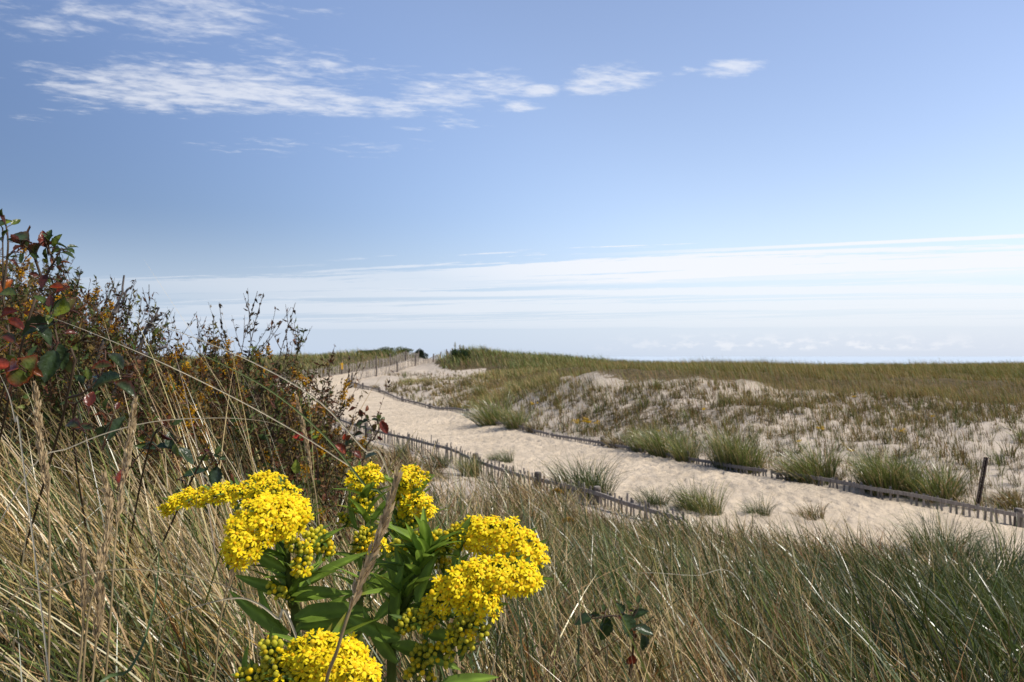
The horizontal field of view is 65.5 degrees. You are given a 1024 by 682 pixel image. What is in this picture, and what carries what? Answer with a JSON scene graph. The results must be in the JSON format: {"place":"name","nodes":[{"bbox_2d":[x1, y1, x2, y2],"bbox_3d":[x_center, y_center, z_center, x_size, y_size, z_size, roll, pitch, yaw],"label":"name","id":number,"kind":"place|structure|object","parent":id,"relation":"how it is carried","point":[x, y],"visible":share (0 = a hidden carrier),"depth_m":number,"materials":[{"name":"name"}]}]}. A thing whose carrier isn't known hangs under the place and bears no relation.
{"place":"outdoors","nodes":[
{"label":"outdoors","id":0,"kind":"place"},
{"bbox_2d":[292,427,383,578],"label":"wild rose","id":1,"kind":"object","parent":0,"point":[296,466],"visible":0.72,"depth_m":2.49,"materials":[{"name":"green plant"}]},
{"bbox_2d":[0,350,1023,654],"bbox_3d":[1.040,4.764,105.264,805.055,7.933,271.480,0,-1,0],"label":"dune ground","id":2,"kind":"structure","parent":0,"point":[468,370],"depth_m":21.22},
{"bbox_2d":[0,209,23,405],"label":"wild rose","id":3,"kind":"object","parent":2,"relation":"on","point":[5,289],"visible":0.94,"depth_m":1.52,"materials":[{"name":"green plant"}]},
{"bbox_2d":[0,376,49,681],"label":"bent straw","id":4,"kind":"object","parent":2,"relation":"on","point":[16,419],"visible":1,"depth_m":0.90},
{"bbox_2d":[0,292,74,548],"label":"wiry weed","id":5,"kind":"object","parent":2,"relation":"on","point":[31,342],"visible":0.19,"depth_m":2.44,"materials":[{"name":"brown plant"}]},
{"bbox_2d":[0,225,76,440],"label":"wild rose","id":6,"kind":"object","parent":2,"relation":"on","point":[23,239],"visible":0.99,"depth_m":1.35,"materials":[{"name":"green plant"}]},
{"bbox_2d":[32,380,50,681],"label":"grass seed head","id":7,"kind":"object","parent":2,"relation":"on","point":[44,465],"depth_m":0.99,"materials":[{"name":"plant"}]},
{"bbox_2d":[0,265,90,485],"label":"wiry weed","id":8,"kind":"object","parent":2,"relation":"on","point":[60,281],"visible":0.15,"depth_m":2.72,"materials":[{"name":"brown plant"}]},
{"bbox_2d":[0,278,92,524],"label":"wiry weed","id":9,"kind":"object","parent":2,"relation":"on","point":[21,313],"visible":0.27,"depth_m":2.27,"materials":[{"name":"brown plant"}]},
{"bbox_2d":[0,255,112,522],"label":"wiry weed","id":10,"kind":"object","parent":2,"relation":"on","point":[57,373],"visible":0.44,"depth_m":2.36,"materials":[{"name":"brown plant"}]},
{"bbox_2d":[0,271,117,482],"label":"wiry weed","id":11,"kind":"object","parent":2,"relation":"on","point":[17,299],"visible":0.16,"depth_m":2.55,"materials":[{"name":"brown plant"}]},
{"bbox_2d":[0,294,135,629],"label":"wild rose","id":12,"kind":"object","parent":2,"relation":"on","point":[20,371],"visible":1,"depth_m":1.24,"materials":[{"name":"green plant"}]},
{"bbox_2d":[0,301,148,517],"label":"wiry weed","id":13,"kind":"object","parent":2,"relation":"on","point":[85,357],"visible":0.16,"depth_m":2.57,"materials":[{"name":"brown plant"}]},
{"bbox_2d":[0,300,156,555],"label":"wiry weed","id":14,"kind":"object","parent":2,"relation":"on","point":[52,392],"visible":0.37,"depth_m":2.41,"materials":[{"name":"brown plant"}]},
{"bbox_2d":[77,540,88,681],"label":"grass seed head","id":15,"kind":"object","parent":2,"relation":"on","point":[84,597],"depth_m":0.85,"materials":[{"name":"plant"}]},
{"bbox_2d":[0,277,187,538],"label":"wiry weed","id":16,"kind":"object","parent":2,"relation":"on","point":[76,345],"visible":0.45,"depth_m":2.35,"materials":[{"name":"brown plant"}]},
{"bbox_2d":[36,290,157,459],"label":"wiry weed","id":17,"kind":"object","parent":2,"relation":"on","point":[111,326],"visible":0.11,"depth_m":2.86,"materials":[{"name":"brown plant"}]},
{"bbox_2d":[82,471,113,681],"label":"grass seed head","id":18,"kind":"object","parent":2,"relation":"on","point":[108,500],"depth_m":0.96,"materials":[{"name":"plant"}]},
{"bbox_2d":[91,547,104,681],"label":"grass seed head","id":19,"kind":"object","parent":2,"relation":"on","point":[99,619],"depth_m":0.85,"materials":[{"name":"plant"}]},
{"bbox_2d":[68,275,132,491],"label":"dead branch","id":20,"kind":"object","parent":2,"relation":"on","point":[116,307],"visible":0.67,"depth_m":2.75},
{"bbox_2d":[65,302,139,460],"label":"wiry weed","id":21,"kind":"object","parent":2,"relation":"on","point":[114,323],"visible":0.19,"depth_m":2.94,"materials":[{"name":"brown plant"}]},
{"bbox_2d":[12,293,205,531],"bbox_3d":[-1.211,0.344,2.401,0.551,0.983,0.458,1,-1,-34],"label":"wiry weed","id":22,"kind":"object","parent":2,"relation":"on","point":[123,401],"visible":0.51,"depth_m":2.41,"materials":[{"name":"brown plant"}]},
{"bbox_2d":[105,395,137,681],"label":"grass seed head","id":23,"kind":"object","parent":2,"relation":"on","point":[132,425],"depth_m":1.03,"materials":[{"name":"plant"}]},
{"bbox_2d":[36,323,212,524],"bbox_3d":[-1.256,0.363,2.623,0.526,0.891,0.348,0,-1,-23],"label":"wiry weed","id":24,"kind":"object","parent":2,"relation":"on","point":[62,342],"visible":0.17,"depth_m":2.57,"materials":[{"name":"brown plant"}]},
{"bbox_2d":[75,282,178,471],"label":"wiry weed","id":25,"kind":"object","parent":2,"relation":"on","point":[126,313],"visible":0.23,"depth_m":2.99,"materials":[{"name":"brown plant"}]},
{"bbox_2d":[100,538,158,681],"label":"bent straw","id":26,"kind":"object","parent":2,"relation":"on","point":[104,679],"visible":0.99,"depth_m":0.77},
{"bbox_2d":[82,328,186,480],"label":"wiry weed","id":27,"kind":"object","parent":2,"relation":"on","point":[175,357],"visible":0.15,"depth_m":3.12,"materials":[{"name":"brown plant"}]},
{"bbox_2d":[0,418,281,521],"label":"bent straw","id":28,"kind":"object","parent":2,"relation":"on","point":[92,438],"visible":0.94,"depth_m":1.10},
{"bbox_2d":[72,376,210,555],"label":"wiry weed","id":29,"kind":"object","parent":2,"relation":"on","point":[187,423],"visible":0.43,"depth_m":2.48,"materials":[{"name":"brown plant"}]},
{"bbox_2d":[0,568,282,614],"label":"bent straw","id":30,"kind":"object","parent":2,"relation":"on","point":[104,571],"visible":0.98,"depth_m":0.80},
{"bbox_2d":[60,391,225,619],"bbox_3d":[-0.793,0.481,1.776,0.266,0.775,0.944,0,-1,-21],"label":"wild rose","id":31,"kind":"object","parent":2,"relation":"on","point":[214,475],"visible":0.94,"depth_m":1.43,"materials":[{"name":"green plant"}]},
{"bbox_2d":[55,344,232,533],"bbox_3d":[-1.192,0.427,2.501,0.547,0.836,0.294,0,-1,0],"label":"wiry weed","id":32,"kind":"object","parent":2,"relation":"on","point":[146,368],"visible":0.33,"depth_m":2.52,"materials":[{"name":"brown plant"}]},
{"bbox_2d":[110,275,177,430],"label":"wiry weed","id":33,"kind":"object","parent":2,"relation":"on","point":[130,298],"visible":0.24,"depth_m":3.07,"materials":[{"name":"brown plant"}]},
{"bbox_2d":[98,304,212,479],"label":"wiry weed","id":34,"kind":"object","parent":2,"relation":"on","point":[154,331],"visible":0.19,"depth_m":3.17,"materials":[{"name":"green plant"}]},
{"bbox_2d":[98,359,230,540],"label":"wiry weed","id":35,"kind":"object","parent":2,"relation":"on","point":[162,408],"visible":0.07,"depth_m":2.60,"materials":[{"name":"brown plant"}]},
{"bbox_2d":[137,343,236,511],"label":"wiry weed","id":36,"kind":"object","parent":2,"relation":"on","point":[183,370],"visible":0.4,"depth_m":2.99,"materials":[{"name":"brown plant"}]},
{"bbox_2d":[156,337,244,532],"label":"wiry weed","id":37,"kind":"object","parent":2,"relation":"on","point":[201,363],"visible":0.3,"depth_m":3.12,"materials":[{"name":"brown plant"}]},
{"bbox_2d":[170,388,236,531],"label":"wiry weed","id":38,"kind":"object","parent":2,"relation":"on","point":[207,447],"visible":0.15,"depth_m":2.97,"materials":[{"name":"brown plant"}]},
{"bbox_2d":[161,315,270,472],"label":"wiry weed","id":39,"kind":"object","parent":2,"relation":"on","point":[211,351],"visible":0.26,"depth_m":3.21,"materials":[{"name":"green plant"}]},
{"bbox_2d":[142,597,296,637],"bbox_3d":[-0.181,0.627,0.714,0.307,0.794,0.010,0,-1,-4],"label":"bent straw","id":40,"kind":"object","parent":2,"relation":"on","point":[280,615],"visible":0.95,"depth_m":0.72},
{"bbox_2d":[214,563,236,681],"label":"grass seed head","id":41,"kind":"object","parent":2,"relation":"on","point":[231,574],"depth_m":1.09,"materials":[{"name":"plant"}]},
{"bbox_2d":[178,360,278,512],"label":"wiry weed","id":42,"kind":"object","parent":2,"relation":"on","point":[209,387],"visible":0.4,"depth_m":3.05,"materials":[{"name":"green plant"}]},
{"bbox_2d":[169,325,291,477],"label":"wiry weed","id":43,"kind":"object","parent":2,"relation":"on","point":[223,373],"visible":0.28,"depth_m":3.22,"materials":[{"name":"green plant"}]},
{"bbox_2d":[148,346,323,518],"bbox_3d":[-0.929,0.502,2.920,0.613,0.972,0.588,-1,-2,43],"label":"wiry weed","id":44,"kind":"object","parent":2,"relation":"on","point":[265,379],"visible":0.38,"depth_m":2.72,"materials":[{"name":"brown plant"}]},
{"bbox_2d":[165,346,324,514],"bbox_3d":[-1.012,0.488,2.932,0.600,0.948,0.322,0,-1,0],"label":"wiry weed","id":45,"kind":"object","parent":2,"relation":"on","point":[246,395],"visible":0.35,"depth_m":2.97,"materials":[{"name":"brown plant"}]},
{"bbox_2d":[40,313,452,674],"bbox_3d":[-0.291,0.529,1.094,0.650,1.130,0.076,1,-1,-25],"label":"bent straw","id":46,"kind":"object","parent":2,"relation":"on","point":[240,401],"visible":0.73,"depth_m":1.04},
{"bbox_2d":[168,303,335,487],"bbox_3d":[-1.088,0.393,3.334,0.678,1.125,0.278,0,-1,-16],"label":"wiry weed","id":47,"kind":"object","parent":2,"relation":"on","point":[249,354],"visible":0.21,"depth_m":3.33,"materials":[{"name":"brown plant"}]},
{"bbox_2d":[156,470,372,648],"bbox_3d":[-0.252,0.566,0.812,0.153,0.851,0.235,1,-1,-40],"label":"seaside goldenrod","id":48,"kind":"object","parent":2,"relation":"on","point":[276,501],"visible":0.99,"depth_m":0.77,"materials":[{"name":"yellow plant"}]},
{"bbox_2d":[206,319,323,479],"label":"wiry weed","id":49,"kind":"object","parent":2,"relation":"on","point":[297,348],"visible":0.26,"depth_m":3.34,"materials":[{"name":"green plant"}]},
{"bbox_2d":[210,290,324,474],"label":"wiry weed","id":50,"kind":"object","parent":2,"relation":"on","point":[272,323],"visible":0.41,"depth_m":3.42,"materials":[{"name":"brown plant"}]},
{"bbox_2d":[231,364,303,471],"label":"wiry weed","id":51,"kind":"object","parent":2,"relation":"on","point":[262,418],"visible":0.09,"depth_m":3.22,"materials":[{"name":"brown plant"}]},
{"bbox_2d":[188,399,347,567],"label":"wiry weed","id":52,"kind":"object","parent":2,"relation":"on","point":[240,424],"visible":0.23,"depth_m":2.74,"materials":[{"name":"brown plant"}]},
{"bbox_2d":[196,382,353,600],"bbox_3d":[-0.784,0.570,2.467,0.544,0.888,0.338,-1,-1,36],"label":"wiry weed","id":53,"kind":"object","parent":2,"relation":"on","point":[275,407],"visible":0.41,"depth_m":2.49,"materials":[{"name":"brown plant"}]},
{"bbox_2d":[223,377,342,509],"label":"wiry weed","id":54,"kind":"object","parent":2,"relation":"on","point":[268,411],"visible":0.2,"depth_m":3.11,"materials":[{"name":"brown plant"}]},
{"bbox_2d":[120,313,451,675],"bbox_3d":[-0.248,0.519,0.993,0.519,1.118,0.014,0,-1,-2],"label":"bent straw","id":55,"kind":"object","parent":2,"relation":"on","point":[360,445],"visible":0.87,"depth_m":1.00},
{"bbox_2d":[220,403,359,538],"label":"wiry weed","id":56,"kind":"object","parent":2,"relation":"on","point":[247,413],"visible":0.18,"depth_m":2.75,"materials":[{"name":"brown plant"}]},
{"bbox_2d":[242,412,343,543],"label":"wiry weed","id":57,"kind":"object","parent":2,"relation":"on","point":[290,478],"visible":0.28,"depth_m":2.78,"materials":[{"name":"brown plant"}]},
{"bbox_2d":[239,375,352,502],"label":"wiry weed","id":58,"kind":"object","parent":2,"relation":"on","point":[320,450],"visible":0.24,"depth_m":3.13,"materials":[{"name":"brown plant"}]},
{"bbox_2d":[235,389,368,513],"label":"wiry weed","id":59,"kind":"object","parent":2,"relation":"on","point":[303,409],"visible":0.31,"depth_m":2.77,"materials":[{"name":"brown plant"}]},
{"bbox_2d":[169,341,445,678],"bbox_3d":[-0.197,0.536,0.944,0.426,1.072,0.014,0,-1,-3],"label":"bent straw","id":60,"kind":"object","parent":2,"relation":"on","point":[358,477],"visible":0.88,"depth_m":0.95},
{"bbox_2d":[231,613,385,681],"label":"seaside goldenrod","id":61,"kind":"object","parent":2,"relation":"on","point":[310,661],"visible":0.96,"depth_m":0.63,"materials":[{"name":"yellow plant"}]},
{"bbox_2d":[294,394,327,601],"bbox_3d":[-0.366,0.544,1.495,0.087,0.890,0.014,0,-1,-13],"label":"grass seed head","id":62,"kind":"object","parent":2,"relation":"on","point":[306,441],"depth_m":1.50,"materials":[{"name":"plant"}]},
{"bbox_2d":[255,345,371,500],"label":"wiry weed","id":63,"kind":"object","parent":2,"relation":"on","point":[305,385],"visible":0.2,"depth_m":3.53,"materials":[{"name":"brown plant"}]},
{"bbox_2d":[287,372,363,516],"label":"wiry weed","id":64,"kind":"object","parent":2,"relation":"on","point":[322,392],"visible":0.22,"depth_m":3.50,"materials":[{"name":"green plant"}]},
{"bbox_2d":[294,349,367,505],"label":"wiry weed","id":65,"kind":"object","parent":2,"relation":"on","point":[348,400],"visible":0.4,"depth_m":3.61,"materials":[{"name":"brown plant"}]},
{"bbox_2d":[294,392,383,531],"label":"wiry weed","id":66,"kind":"object","parent":2,"relation":"on","point":[329,418],"visible":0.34,"depth_m":3.19,"materials":[{"name":"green plant"}]},
{"bbox_2d":[299,435,383,601],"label":"wiry weed","id":67,"kind":"object","parent":2,"relation":"on","point":[325,495],"visible":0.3,"depth_m":2.51,"materials":[{"name":"brown plant"}]},
{"bbox_2d":[310,423,380,549],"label":"wiry weed","id":68,"kind":"object","parent":2,"relation":"on","point":[350,448],"visible":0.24,"depth_m":3.10,"materials":[{"name":"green plant"}]},
{"bbox_2d":[276,350,418,381],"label":"picket fence","id":69,"kind":"object","parent":2,"relation":"on","point":[404,355],"visible":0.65,"depth_m":65.43,"materials":[{"name":"grey wood"}]},
{"bbox_2d":[308,355,392,513],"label":"wiry weed","id":70,"kind":"object","parent":2,"relation":"on","point":[340,414],"visible":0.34,"depth_m":3.65,"materials":[{"name":"brown plant"}]},
{"bbox_2d":[325,468,402,681],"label":"grass seed head","id":71,"kind":"object","parent":2,"relation":"on","point":[382,527],"depth_m":0.60,"materials":[{"name":"plant"}]},
{"bbox_2d":[324,460,410,652],"bbox_3d":[-0.166,0.581,0.951,0.134,0.870,0.109,0,-1,0],"label":"seaside goldenrod","id":72,"kind":"object","parent":2,"relation":"on","point":[365,535],"visible":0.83,"depth_m":0.95,"materials":[{"name":"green plant"}]},
{"bbox_2d":[354,405,388,534],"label":"wild rose","id":73,"kind":"object","parent":2,"relation":"on","point":[383,426],"visible":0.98,"depth_m":2.94,"materials":[{"name":"green plant"}]},
{"bbox_2d":[347,352,440,381],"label":"picket fence","id":74,"kind":"object","parent":2,"relation":"on","point":[387,370],"visible":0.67,"depth_m":61.57,"materials":[{"name":"grey wood"}]},
{"bbox_2d":[364,462,453,571],"bbox_3d":[-0.126,0.588,0.964,0.112,0.878,0.108,-1,-1,31],"label":"seaside goldenrod","id":75,"kind":"object","parent":2,"relation":"on","point":[408,497],"visible":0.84,"depth_m":0.96,"materials":[{"name":"yellow plant"}]},
{"bbox_2d":[333,506,552,681],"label":"seaside goldenrod","id":76,"kind":"object","parent":2,"relation":"on","point":[462,585],"visible":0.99,"depth_m":0.73,"materials":[{"name":"yellow plant"}]},
{"bbox_2d":[448,451,487,476],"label":"grass tuft","id":77,"kind":"object","parent":2,"relation":"on","point":[467,467],"visible":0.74,"depth_m":14.46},
{"bbox_2d":[455,385,524,425],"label":"grass tuft","id":78,"kind":"object","parent":2,"relation":"on","point":[487,419],"visible":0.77,"depth_m":25.03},
{"bbox_2d":[320,411,684,526],"bbox_3d":[-2.652,2.438,19.453,0.582,0.692,21.001,1,-1,-26],"label":"picket fence","id":79,"kind":"object","parent":2,"relation":"on","point":[631,504],"visible":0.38,"depth_m":13.42,"materials":[{"name":"grey wood"}]},
{"bbox_2d":[0,263,1023,681],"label":"beach grass","id":80,"kind":"structure","parent":2,"relation":"on","point":[900,619],"depth_m":2.16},
{"bbox_2d":[490,400,536,428],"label":"grass tuft","id":81,"kind":"object","parent":2,"relation":"on","point":[515,420],"visible":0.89,"depth_m":23.35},
{"bbox_2d":[533,451,635,495],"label":"grass tuft","id":82,"kind":"object","parent":2,"relation":"on","point":[574,476],"visible":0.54,"depth_m":12.50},
{"bbox_2d":[154,344,1023,521],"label":"dune grass","id":83,"kind":"structure","parent":2,"relation":"on","point":[1003,371],"depth_m":31.33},
{"bbox_2d":[564,460,631,500],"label":"grass tuft","id":84,"kind":"object","parent":2,"relation":"on","point":[603,490],"visible":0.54,"depth_m":12.19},
{"bbox_2d":[574,594,652,681],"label":"wild rose","id":85,"kind":"object","parent":2,"relation":"on","point":[606,627],"visible":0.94,"depth_m":1.65,"materials":[{"name":"green plant"}]},
{"bbox_2d":[616,423,667,452],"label":"grass tuft","id":86,"kind":"object","parent":2,"relation":"on","point":[633,439],"visible":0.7,"depth_m":18.27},
{"bbox_2d":[624,481,678,507],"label":"grass tuft","id":87,"kind":"object","parent":2,"relation":"on","point":[654,502],"visible":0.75,"depth_m":11.59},
{"bbox_2d":[628,416,697,457],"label":"grass tuft","id":88,"kind":"object","parent":2,"relation":"on","point":[656,440],"visible":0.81,"depth_m":17.30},
{"bbox_2d":[658,425,708,462],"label":"grass tuft","id":89,"kind":"object","parent":2,"relation":"on","point":[693,451],"visible":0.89,"depth_m":16.58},
{"bbox_2d":[347,379,1023,527],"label":"picket fence","id":90,"kind":"object","parent":2,"relation":"on","point":[1018,513],"visible":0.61,"depth_m":13.35,"materials":[{"name":"grey wood"}]},
{"bbox_2d":[654,476,721,510],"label":"grass tuft","id":91,"kind":"object","parent":2,"relation":"on","point":[681,502],"visible":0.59,"depth_m":11.31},
{"bbox_2d":[664,478,737,515],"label":"grass tuft","id":92,"kind":"object","parent":2,"relation":"on","point":[711,506],"visible":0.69,"depth_m":11.04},
{"bbox_2d":[687,416,768,469],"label":"grass tuft","id":93,"kind":"object","parent":2,"relation":"on","point":[717,444],"visible":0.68,"depth_m":15.45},
{"bbox_2d":[712,431,781,473],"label":"grass tuft","id":94,"kind":"object","parent":2,"relation":"on","point":[743,455],"visible":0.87,"depth_m":14.96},
{"bbox_2d":[736,489,778,516],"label":"grass tuft","id":95,"kind":"object","parent":2,"relation":"on","point":[762,512],"visible":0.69,"depth_m":11.18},
{"bbox_2d":[756,433,856,485],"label":"grass tuft","id":96,"kind":"object","parent":2,"relation":"on","point":[827,472],"visible":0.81,"depth_m":13.81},
{"bbox_2d":[785,498,834,520],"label":"grass tuft","id":97,"kind":"object","parent":2,"relation":"on","point":[801,513],"visible":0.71,"depth_m":11.16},
{"bbox_2d":[835,436,922,495],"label":"grass tuft","id":98,"kind":"object","parent":2,"relation":"on","point":[875,479],"visible":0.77,"depth_m":13.02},
{"bbox_2d":[834,440,939,496],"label":"grass tuft","id":99,"kind":"object","parent":2,"relation":"on","point":[905,489],"visible":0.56,"depth_m":13.01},
{"bbox_2d":[875,450,991,502],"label":"grass tuft","id":100,"kind":"object","parent":2,"relation":"on","point":[925,484],"visible":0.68,"depth_m":12.72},
{"bbox_2d":[881,493,992,557],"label":"grass tuft","id":101,"kind":"object","parent":2,"relation":"on","point":[926,536],"visible":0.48,"depth_m":9.66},
{"bbox_2d":[870,519,1023,602],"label":"grass tuft","id":102,"kind":"object","parent":2,"relation":"on","point":[997,563],"visible":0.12,"depth_m":5.82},
{"bbox_2d":[923,509,1021,572],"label":"grass tuft","id":103,"kind":"object","parent":2,"relation":"on","point":[968,549],"visible":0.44,"depth_m":8.96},
{"bbox_2d":[974,457,987,510],"bbox_3d":[7.336,2.369,12.505,0.080,1.110,0.034,11,-1,-7],"label":"post","id":104,"kind":"object","parent":2,"relation":"on","point":[980,488],"visible":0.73,"depth_m":12.49,"materials":[{"name":"wood"}]},
{"bbox_2d":[954,503,1023,578],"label":"grass tuft","id":105,"kind":"object","parent":2,"relation":"on","point":[1006,547],"visible":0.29,"depth_m":8.51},
{"bbox_2d":[972,484,1023,510],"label":"grass tuft","id":106,"kind":"object","parent":2,"relation":"on","point":[1012,500],"visible":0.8,"depth_m":12.74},
{"bbox_2d":[0,0,1023,355],"label":"sky","id":107,"kind":"structure","parent":0,"point":[575,177],"materials":[{"name":"blue"}]},
{"bbox_2d":[183,356,1023,364],"bbox_3d":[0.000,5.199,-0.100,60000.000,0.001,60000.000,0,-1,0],"label":"sea","id":108,"kind":"structure","parent":0,"point":[887,359],"depth_m":1936.11,"materials":[{"name":"blue liquid"}]},
{"bbox_2d":[274,359,1023,575],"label":"path","id":109,"kind":"structure","parent":0,"point":[444,427],"depth_m":14.12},
{"bbox_2d":[384,366,1023,514],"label":"sparse grass","id":110,"kind":"structure","parent":0,"point":[922,423],"depth_m":20.20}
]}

